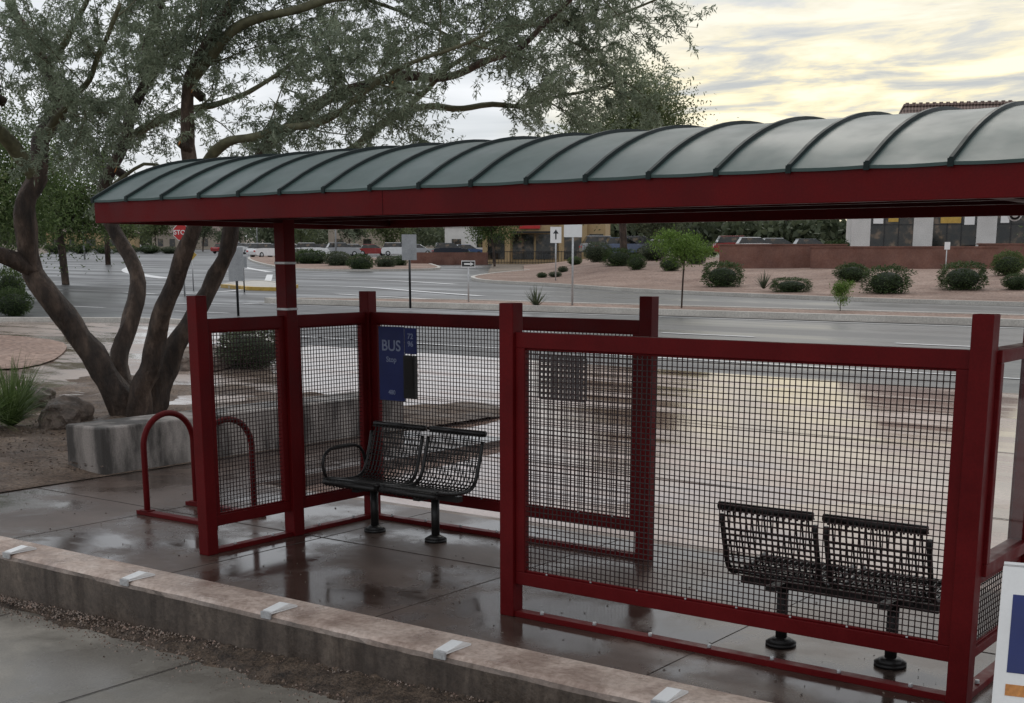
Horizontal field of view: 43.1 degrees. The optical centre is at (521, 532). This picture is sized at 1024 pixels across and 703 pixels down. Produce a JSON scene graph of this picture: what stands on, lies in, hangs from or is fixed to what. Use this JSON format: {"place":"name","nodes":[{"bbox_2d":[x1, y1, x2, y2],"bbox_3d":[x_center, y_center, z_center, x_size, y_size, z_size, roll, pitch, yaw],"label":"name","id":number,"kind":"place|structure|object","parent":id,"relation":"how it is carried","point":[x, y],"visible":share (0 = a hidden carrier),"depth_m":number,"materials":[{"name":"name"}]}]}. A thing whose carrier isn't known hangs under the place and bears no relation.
{"place":"outdoors","nodes":[
{"label":"outdoors","id":0,"kind":"place"},
{"bbox_2d":[0,322,276,414],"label":"corner paving","id":1,"kind":"structure","parent":0,"point":[70,360],"depth_m":25.59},
{"bbox_2d":[0,335,66,368],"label":"gravel patch","id":2,"kind":"object","parent":1,"relation":"on","point":[47,350],"visible":1,"depth_m":28.17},
{"bbox_2d":[214,330,275,368],"bbox_3d":[-5.191,-3.520,24.809,1.448,0.904,1.469,4,12,18],"label":"shrub","id":3,"kind":"object","parent":1,"relation":"on","point":[251,352],"visible":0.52,"depth_m":24.48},
{"bbox_2d":[0,606,340,702],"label":"sidewalk","id":4,"kind":"structure","parent":0,"point":[40,664],"depth_m":7.67,"materials":[{"name":"concrete"}]},
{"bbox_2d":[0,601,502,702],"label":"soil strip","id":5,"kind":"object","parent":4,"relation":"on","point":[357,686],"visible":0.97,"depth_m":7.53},
{"bbox_2d":[0,594,487,702],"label":"gravel","id":6,"kind":"structure","parent":0,"point":[31,604],"depth_m":8.49,"materials":[{"name":"gravel"}]},
{"bbox_2d":[0,245,491,311],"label":"side street","id":7,"kind":"structure","parent":0,"point":[108,290],"depth_m":71.76,"materials":[{"name":"asphalt"}]},
{"bbox_2d":[77,138,114,264],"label":"palm tree","id":8,"kind":"object","parent":7,"relation":"on","point":[107,256],"visible":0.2,"depth_m":116.51,"materials":[{"name":"green plant"}]},
{"bbox_2d":[137,244,159,253],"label":"shrub","id":9,"kind":"object","parent":7,"relation":"on","point":[148,249],"visible":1,"depth_m":194.70,"materials":[{"name":"green plant"}]},
{"bbox_2d":[246,243,274,256],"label":"parked car","id":10,"kind":"object","parent":7,"relation":"on","point":[260,249],"visible":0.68,"depth_m":155.04,"materials":[{"name":"white metal"}]},
{"bbox_2d":[295,243,329,255],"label":"parked car","id":11,"kind":"object","parent":7,"relation":"on","point":[308,246],"visible":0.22,"depth_m":165.28,"materials":[{"name":"white metal"}]},
{"bbox_2d":[327,243,360,255],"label":"parked car","id":12,"kind":"object","parent":7,"relation":"on","point":[346,248],"visible":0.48,"depth_m":167.29,"materials":[{"name":"silver metal"}]},
{"bbox_2d":[248,257,440,270],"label":"kerb","id":13,"kind":"structure","parent":7,"relation":"on","point":[307,269],"depth_m":96.52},
{"bbox_2d":[250,256,436,268],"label":"street landscape strip","id":14,"kind":"object","parent":13,"relation":"on","point":[268,260],"visible":0.37,"depth_m":105.14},
{"bbox_2d":[295,248,329,263],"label":"shrub","id":15,"kind":"object","parent":14,"relation":"on","point":[309,256],"visible":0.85,"depth_m":115.61,"materials":[{"name":"green plant"}]},
{"bbox_2d":[323,251,351,265],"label":"shrub","id":16,"kind":"object","parent":14,"relation":"on","point":[335,259],"visible":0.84,"depth_m":108.12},
{"bbox_2d":[346,253,375,268],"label":"shrub","id":17,"kind":"object","parent":14,"relation":"on","point":[359,261],"visible":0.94,"depth_m":95.49,"materials":[{"name":"green plant"}]},
{"bbox_2d":[373,255,396,266],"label":"shrub","id":18,"kind":"object","parent":14,"relation":"on","point":[386,261],"visible":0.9,"depth_m":103.67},
{"bbox_2d":[359,244,384,255],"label":"parked car","id":19,"kind":"object","parent":7,"relation":"on","point":[370,249],"visible":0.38,"depth_m":173.07,"materials":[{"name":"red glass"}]},
{"bbox_2d":[381,243,401,255],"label":"parked car","id":20,"kind":"object","parent":7,"relation":"on","point":[387,249],"visible":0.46,"depth_m":171.05,"materials":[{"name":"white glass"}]},
{"bbox_2d":[431,243,468,251],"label":"parked car","id":21,"kind":"object","parent":7,"relation":"on","point":[445,247],"visible":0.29,"depth_m":160.34,"materials":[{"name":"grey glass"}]},
{"bbox_2d":[0,238,718,492],"bbox_3d":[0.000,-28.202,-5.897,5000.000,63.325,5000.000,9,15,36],"label":"ground","id":22,"kind":"structure","parent":0,"point":[503,267],"depth_m":107.36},
{"bbox_2d":[0,266,25,295],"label":"shrub","id":23,"kind":"object","parent":22,"relation":"on","point":[11,280],"visible":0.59,"depth_m":48.84,"materials":[{"name":"green plant"}]},
{"bbox_2d":[0,285,35,315],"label":"shrub","id":24,"kind":"object","parent":22,"relation":"on","point":[14,304],"visible":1,"depth_m":41.09,"materials":[{"name":"green plant"}]},
{"bbox_2d":[0,79,104,275],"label":"green tree","id":25,"kind":"object","parent":22,"relation":"on","point":[43,212],"visible":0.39,"depth_m":55.65,"materials":[{"name":"green plant"}]},
{"bbox_2d":[0,113,148,284],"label":"green tree","id":26,"kind":"object","parent":22,"relation":"on","point":[79,200],"visible":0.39,"depth_m":67.81,"materials":[{"name":"green plant"}]},
{"bbox_2d":[46,222,139,248],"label":"house","id":27,"kind":"structure","parent":22,"relation":"on","point":[137,241],"depth_m":275.14,"materials":[{"name":"beige paint"}]},
{"bbox_2d":[100,224,141,243],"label":"street tree","id":28,"kind":"object","parent":22,"relation":"on","point":[130,226],"visible":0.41,"depth_m":218.20,"materials":[{"name":"green plant"}]},
{"bbox_2d":[135,224,172,247],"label":"street tree","id":29,"kind":"object","parent":22,"relation":"on","point":[155,230],"visible":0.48,"depth_m":225.83,"materials":[{"name":"green plant"}]},
{"bbox_2d":[152,225,243,248],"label":"house","id":30,"kind":"structure","parent":22,"relation":"on","point":[171,240],"depth_m":262.88,"materials":[{"name":"beige paint"}]},
{"bbox_2d":[196,226,221,251],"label":"street tree","id":31,"kind":"object","parent":22,"relation":"on","point":[205,230],"visible":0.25,"depth_m":223.97,"materials":[{"name":"green plant"}]},
{"bbox_2d":[0,368,499,491],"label":"planting bed","id":32,"kind":"object","parent":22,"relation":"on","point":[87,387],"visible":0.21,"depth_m":15.69,"materials":[{"name":"soil"}]},
{"bbox_2d":[0,372,39,429],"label":"strappy plant","id":33,"kind":"object","parent":32,"relation":"on","point":[3,404],"visible":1,"depth_m":15.80,"materials":[{"name":"green plant"}]},
{"bbox_2d":[0,354,65,414],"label":"strappy plant","id":34,"kind":"object","parent":32,"relation":"on","point":[31,394],"visible":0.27,"depth_m":17.56,"materials":[{"name":"green plant"}]},
{"bbox_2d":[16,385,55,406],"bbox_3d":[-7.135,-2.017,18.988,0.628,0.296,0.800,-7,14,-31],"label":"boulder","id":35,"kind":"object","parent":32,"relation":"on","point":[50,397],"visible":0.29,"depth_m":18.78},
{"bbox_2d":[0,346,78,425],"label":"strappy plant","id":36,"kind":"object","parent":32,"relation":"on","point":[19,398],"visible":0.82,"depth_m":16.22,"materials":[{"name":"green plant"}]},
{"bbox_2d":[38,395,94,429],"bbox_3d":[-5.786,-1.558,16.553,0.595,0.400,0.967,3,12,12],"label":"boulder","id":37,"kind":"object","parent":32,"relation":"on","point":[57,407],"visible":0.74,"depth_m":16.26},
{"bbox_2d":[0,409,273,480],"bbox_3d":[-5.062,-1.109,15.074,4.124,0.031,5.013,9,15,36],"label":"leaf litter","id":38,"kind":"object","parent":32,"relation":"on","point":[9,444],"visible":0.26,"depth_m":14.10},
{"bbox_2d":[0,0,716,416],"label":"mesquite tree","id":39,"kind":"object","parent":32,"relation":"on","point":[154,54],"visible":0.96,"depth_m":15.39,"materials":[{"name":"green plant"}]},
{"bbox_2d":[294,229,320,242],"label":"street tree","id":40,"kind":"object","parent":22,"relation":"on","point":[300,234],"visible":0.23,"depth_m":221.84,"materials":[{"name":"green plant"}]},
{"bbox_2d":[329,229,370,243],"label":"street tree","id":41,"kind":"object","parent":22,"relation":"on","point":[359,233],"visible":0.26,"depth_m":219.18,"materials":[{"name":"green plant"}]},
{"bbox_2d":[328,229,399,247],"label":"shop building","id":42,"kind":"structure","parent":22,"relation":"on","point":[331,236],"depth_m":256.19,"materials":[{"name":"beige paint"}]},
{"bbox_2d":[0,536,771,702],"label":"retaining wall","id":43,"kind":"structure","parent":22,"relation":"on","point":[311,633],"depth_m":7.64,"materials":[{"name":"concrete"}]},
{"bbox_2d":[2,545,36,558],"bbox_3d":[-3.654,0.135,9.445,0.080,0.065,0.228,9,15,36],"label":"skate stop","id":44,"kind":"object","parent":43,"relation":"on","point":[15,550],"visible":1,"depth_m":9.41,"materials":[{"name":"metal"}]},
{"bbox_2d":[119,571,154,585],"bbox_3d":[-2.561,0.301,8.653,0.080,0.065,0.228,9,15,36],"label":"skate stop","id":45,"kind":"object","parent":43,"relation":"on","point":[125,580],"visible":1,"depth_m":8.61,"materials":[{"name":"metal"}]},
{"bbox_2d":[260,602,297,619],"bbox_3d":[-1.468,0.466,7.861,0.080,0.065,0.228,9,15,36],"label":"skate stop","id":46,"kind":"object","parent":43,"relation":"on","point":[266,613],"visible":1,"depth_m":7.82,"materials":[{"name":"metal"}]},
{"bbox_2d":[433,640,470,659],"bbox_3d":[-0.374,0.632,7.069,0.080,0.065,0.228,9,15,36],"label":"skate stop","id":47,"kind":"object","parent":43,"relation":"on","point":[442,651],"visible":1,"depth_m":7.02,"materials":[{"name":"metal"}]},
{"bbox_2d":[650,687,687,702],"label":"skate stop","id":48,"kind":"object","parent":43,"relation":"on","point":[668,694],"visible":1,"depth_m":6.25,"materials":[{"name":"metal"}]},
{"bbox_2d":[360,228,415,247],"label":"street tree","id":49,"kind":"object","parent":22,"relation":"on","point":[388,235],"visible":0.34,"depth_m":194.12,"materials":[{"name":"green plant"}]},
{"bbox_2d":[0,219,846,256],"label":"distant trees","id":50,"kind":"object","parent":22,"relation":"on","point":[792,231],"visible":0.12,"depth_m":141.57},
{"bbox_2d":[411,252,487,264],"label":"wall","id":51,"kind":"structure","parent":22,"relation":"on","point":[451,258],"depth_m":117.35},
{"bbox_2d":[444,227,481,248],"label":"shop building","id":52,"kind":"structure","parent":22,"relation":"on","point":[456,235],"depth_m":239.07,"materials":[{"name":"white paint"}]},
{"bbox_2d":[462,226,525,266],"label":"street tree","id":53,"kind":"object","parent":22,"relation":"on","point":[482,232],"visible":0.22,"depth_m":109.03,"materials":[{"name":"green plant"}]},
{"bbox_2d":[482,224,609,263],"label":"tan store building","id":54,"kind":"structure","parent":22,"relation":"on","point":[536,237],"depth_m":121.64,"materials":[{"name":"paint"}]},
{"bbox_2d":[488,225,602,258],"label":"windows and sign","id":55,"kind":"structure","parent":54,"relation":"in","point":[543,243],"depth_m":121.66,"materials":[{"name":"glass"}]},
{"bbox_2d":[579,236,612,250],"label":"parked car","id":56,"kind":"object","parent":22,"relation":"on","point":[586,240],"visible":0.15,"depth_m":114.31,"materials":[{"name":"silver metal"}]},
{"bbox_2d":[259,484,1000,592],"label":"kerb","id":57,"kind":"structure","parent":22,"relation":"on","point":[533,524],"depth_m":10.55,"materials":[{"name":"concrete"}]},
{"bbox_2d":[264,298,1023,325],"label":"kerb","id":58,"kind":"structure","parent":22,"relation":"on","point":[894,318],"depth_m":41.82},
{"bbox_2d":[471,269,1023,305],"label":"kerb","id":59,"kind":"structure","parent":22,"relation":"on","point":[920,301],"depth_m":53.91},
{"bbox_2d":[0,430,1000,702],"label":"platform","id":60,"kind":"structure","parent":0,"point":[356,576],"depth_m":8.83,"materials":[{"name":"concrete"}]},
{"bbox_2d":[136,410,256,524],"bbox_3d":[-2.705,-0.570,10.873,0.950,0.863,0.610,9,15,36],"label":"bike rack","id":61,"kind":"object","parent":60,"relation":"on","point":[147,510],"visible":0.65,"depth_m":10.89,"materials":[{"name":"metal"}]},
{"bbox_2d":[66,391,402,478],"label":"concrete seat wall","id":62,"kind":"structure","parent":60,"relation":"on","point":[110,445],"depth_m":13.51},
{"bbox_2d":[321,420,486,543],"bbox_3d":[-0.912,-0.382,10.046,1.188,0.836,0.650,9,15,36],"label":"bench","id":63,"kind":"object","parent":60,"relation":"on","point":[359,482],"visible":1,"depth_m":10.08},
{"bbox_2d":[7,479,923,701],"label":"fallen leaves","id":64,"kind":"object","parent":60,"relation":"on","point":[452,565],"visible":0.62,"depth_m":9.12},
{"bbox_2d":[4,471,995,674],"bbox_3d":[2.944,0.741,6.712,18.902,0.003,2.840,9,15,36],"label":"platform joint","id":65,"kind":"object","parent":60,"relation":"on","point":[356,543],"visible":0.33,"depth_m":9.75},
{"bbox_2d":[90,101,1023,702],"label":"bus shelter","id":66,"kind":"object","parent":60,"relation":"on","point":[942,161],"visible":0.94,"depth_m":7.19,"materials":[{"name":"metal"}]},
{"bbox_2d":[378,326,417,400],"bbox_3d":[-0.994,-1.346,10.369,0.400,0.590,0.033,9,15,36],"label":"bus sign","id":67,"kind":"object","parent":66,"relation":"attached to","point":[398,372],"visible":1,"depth_m":10.37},
{"bbox_2d":[538,355,586,402],"bbox_3d":[0.301,-1.122,9.447,0.426,0.326,0.012,9,15,36],"label":"timetable holder","id":68,"kind":"object","parent":66,"relation":"attached to","point":[568,374],"visible":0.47,"depth_m":9.43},
{"bbox_2d":[717,501,941,670],"bbox_3d":[1.701,0.261,6.972,1.170,0.836,0.650,9,15,36],"label":"bench","id":69,"kind":"object","parent":60,"relation":"on","point":[889,660],"visible":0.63,"depth_m":6.82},
{"bbox_2d":[992,561,1023,702],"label":"sandwich board sign","id":70,"kind":"object","parent":60,"relation":"on","point":[1008,683],"visible":1,"depth_m":5.64,"materials":[{"name":"white plastic"}]},
{"bbox_2d":[0,282,1023,393],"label":"road","id":71,"kind":"structure","parent":0,"point":[849,333],"depth_m":36.15,"materials":[{"name":"asphalt"}]},
{"bbox_2d":[0,317,273,341],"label":"kerb","id":72,"kind":"structure","parent":71,"relation":"on","point":[85,319],"depth_m":38.18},
{"bbox_2d":[228,247,243,315],"bbox_3d":[-9.050,-7.955,41.268,0.480,2.200,0.095,0,12,0],"label":"traffic sign","id":73,"kind":"object","parent":71,"relation":"on","point":[236,270],"visible":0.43,"depth_m":41.14,"materials":[{"name":"metal"}]},
{"bbox_2d":[224,280,275,287],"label":"kerb","id":74,"kind":"structure","parent":71,"relation":"on","point":[248,280],"depth_m":69.30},
{"bbox_2d":[231,281,275,286],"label":"refuge island","id":75,"kind":"structure","parent":74,"relation":"on","point":[260,283],"depth_m":67.02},
{"bbox_2d":[220,284,297,290],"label":"painted kerb","id":76,"kind":"structure","parent":71,"relation":"on","point":[232,286],"depth_m":61.33,"materials":[{"name":"yellow paint"}]},
{"bbox_2d":[75,267,1019,378],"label":"road marking","id":77,"kind":"object","parent":71,"relation":"on","point":[267,278],"visible":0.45,"depth_m":44.30,"materials":[{"name":"white paint"}]},
{"bbox_2d":[261,302,1023,326],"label":"gutter","id":78,"kind":"object","parent":71,"relation":"on","point":[677,315],"visible":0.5,"depth_m":40.94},
{"bbox_2d":[0,0,1023,236],"label":"sky","id":79,"kind":"structure","parent":0,"point":[763,61],"materials":[{"name":"white"}]},
{"bbox_2d":[90,345,1018,589],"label":"bus bay","id":80,"kind":"object","parent":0,"point":[1006,443],"visible":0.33,"depth_m":15.21,"materials":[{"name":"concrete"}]},
{"bbox_2d":[348,390,1008,519],"bbox_3d":[25.715,2.562,-1.747,74.000,0.167,3.830,9,15,36],"label":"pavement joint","id":81,"kind":"object","parent":80,"relation":"on","point":[716,484],"visible":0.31,"depth_m":15.04,"materials":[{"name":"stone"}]},
{"bbox_2d":[327,299,1023,318],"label":"median","id":82,"kind":"object","parent":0,"point":[750,309],"visible":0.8,"depth_m":42.85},
{"bbox_2d":[402,234,416,307],"bbox_3d":[-3.794,-8.881,44.139,0.500,2.470,0.095,0,12,0],"label":"traffic sign","id":83,"kind":"object","parent":82,"relation":"on","point":[409,248],"visible":1,"depth_m":43.95,"materials":[{"name":"metal"}]},
{"bbox_2d":[564,225,581,304],"bbox_3d":[1.772,-9.251,44.570,0.620,3.000,0.090,0,12,0],"label":"traffic sign","id":84,"kind":"object","parent":82,"relation":"on","point":[572,231],"visible":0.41,"depth_m":44.33,"materials":[{"name":"metal"}]},
{"bbox_2d":[639,227,725,307],"bbox_3d":[5.378,-8.750,42.888,2.715,2.873,2.589,-8,14,-34],"label":"young tree","id":85,"kind":"object","parent":82,"relation":"on","point":[682,248],"visible":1,"depth_m":42.42,"materials":[{"name":"green plant"}]},
{"bbox_2d":[829,280,857,310],"bbox_3d":[10.255,-7.534,41.297,0.930,1.207,0.980,9,15,36],"label":"small tree","id":86,"kind":"object","parent":82,"relation":"on","point":[840,289],"visible":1,"depth_m":41.12,"materials":[{"name":"green plant"}]},
{"bbox_2d":[475,270,1023,301],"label":"gravel island","id":87,"kind":"structure","parent":0,"point":[512,276],"depth_m":58.01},
{"bbox_2d":[550,227,560,280],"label":"turn sign","id":88,"kind":"object","parent":87,"relation":"on","point":[555,235],"visible":0.83,"depth_m":70.18,"materials":[{"name":"metal"}]},
{"bbox_2d":[487,251,638,263],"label":"iron fence","id":89,"kind":"object","parent":87,"relation":"on","point":[521,262],"visible":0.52,"depth_m":113.45,"materials":[{"name":"metal"}]},
{"bbox_2d":[712,236,743,252],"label":"parked car","id":90,"kind":"object","parent":87,"relation":"on","point":[727,240],"visible":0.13,"depth_m":114.39,"materials":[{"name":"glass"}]},
{"bbox_2d":[524,257,1023,299],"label":"gravel berm","id":91,"kind":"structure","parent":87,"relation":"on","point":[652,274],"depth_m":65.99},
{"bbox_2d":[582,241,612,261],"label":"shrub","id":92,"kind":"object","parent":91,"relation":"on","point":[593,253],"visible":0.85,"depth_m":94.10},
{"bbox_2d":[599,247,638,265],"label":"shrub","id":93,"kind":"object","parent":91,"relation":"on","point":[619,258],"visible":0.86,"depth_m":79.68,"materials":[{"name":"green plant"}]},
{"bbox_2d":[595,238,647,254],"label":"parked car","id":94,"kind":"object","parent":91,"relation":"on","point":[615,243],"visible":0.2,"depth_m":110.52,"materials":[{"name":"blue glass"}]},
{"bbox_2d":[534,45,738,252],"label":"desert tree","id":95,"kind":"object","parent":91,"relation":"on","point":[681,108],"visible":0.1,"depth_m":82.90,"materials":[{"name":"green plant"}]},
{"bbox_2d":[626,254,646,269],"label":"shrub","id":96,"kind":"object","parent":91,"relation":"on","point":[636,262],"visible":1,"depth_m":74.89,"materials":[{"name":"green plant"}]},
{"bbox_2d":[637,244,668,260],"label":"shrub","id":97,"kind":"object","parent":91,"relation":"on","point":[647,254],"visible":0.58,"depth_m":95.97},
{"bbox_2d":[613,222,701,243],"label":"street tree","id":98,"kind":"object","parent":91,"relation":"on","point":[653,226],"visible":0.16,"depth_m":108.56,"materials":[{"name":"green plant"}]},
{"bbox_2d":[659,256,681,270],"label":"shrub","id":99,"kind":"object","parent":91,"relation":"on","point":[665,266],"visible":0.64,"depth_m":72.62,"materials":[{"name":"green plant"}]},
{"bbox_2d":[699,260,746,286],"bbox_3d":[9.489,-12.144,60.963,2.194,1.378,2.276,0,12,-1],"label":"shrub","id":100,"kind":"object","parent":91,"relation":"on","point":[721,275],"visible":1,"depth_m":60.58,"materials":[{"name":"green plant"}]},
{"bbox_2d":[736,237,768,243],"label":"parked car","id":101,"kind":"object","parent":91,"relation":"on","point":[750,240],"visible":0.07,"depth_m":108.55,"materials":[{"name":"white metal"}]},
{"bbox_2d":[769,276,812,291],"bbox_3d":[11.713,-10.724,56.162,2.018,0.746,2.094,1,12,5],"label":"shrub","id":102,"kind":"object","parent":91,"relation":"on","point":[789,285],"visible":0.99,"depth_m":55.80,"materials":[{"name":"green plant"}]},
{"bbox_2d":[831,262,871,281],"bbox_3d":[15.780,-12.419,61.764,1.826,1.042,1.871,-5,13,-23],"label":"shrub","id":103,"kind":"object","parent":91,"relation":"on","point":[847,271],"visible":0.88,"depth_m":61.42,"materials":[{"name":"green plant"}]},
{"bbox_2d":[718,243,1023,268],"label":"wall","id":104,"kind":"structure","parent":91,"relation":"on","point":[831,256],"depth_m":72.45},
{"bbox_2d":[859,263,917,293],"bbox_3d":[15.377,-10.602,54.334,2.258,1.370,2.177,-5,13,-22],"label":"shrub","id":105,"kind":"object","parent":91,"relation":"on","point":[885,282],"visible":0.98,"depth_m":53.89,"materials":[{"name":"green plant"}]},
{"bbox_2d":[846,216,997,245],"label":"walls","id":106,"kind":"structure","parent":91,"relation":"on","point":[857,232],"depth_m":79.94,"materials":[{"name":"white paint"}]},
{"bbox_2d":[870,216,1023,245],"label":"windows","id":107,"kind":"structure","parent":106,"relation":"attached to","point":[898,233],"depth_m":79.84,"materials":[{"name":"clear glass"}]},
{"bbox_2d":[873,216,1021,224],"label":"window signs","id":108,"kind":"object","parent":107,"relation":"attached to","point":[971,220],"depth_m":79.44,"materials":[{"name":"yellow paint"}]},
{"bbox_2d":[935,260,989,289],"bbox_3d":[18.998,-11.046,55.795,2.312,1.407,2.399,3,12,12],"label":"shrub","id":109,"kind":"object","parent":91,"relation":"on","point":[964,277],"visible":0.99,"depth_m":55.30,"materials":[{"name":"green plant"}]},
{"bbox_2d":[989,249,1023,275],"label":"shrub","id":110,"kind":"object","parent":91,"relation":"on","point":[1008,263],"visible":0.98,"depth_m":62.96,"materials":[{"name":"green plant"}]},
{"bbox_2d":[1000,271,1023,289],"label":"shrub","id":111,"kind":"object","parent":91,"relation":"on","point":[1015,281],"visible":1,"depth_m":54.88,"materials":[{"name":"green plant"}]},
{"bbox_2d":[899,100,1013,113],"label":"tile roof","id":112,"kind":"structure","parent":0,"point":[913,107],"depth_m":81.19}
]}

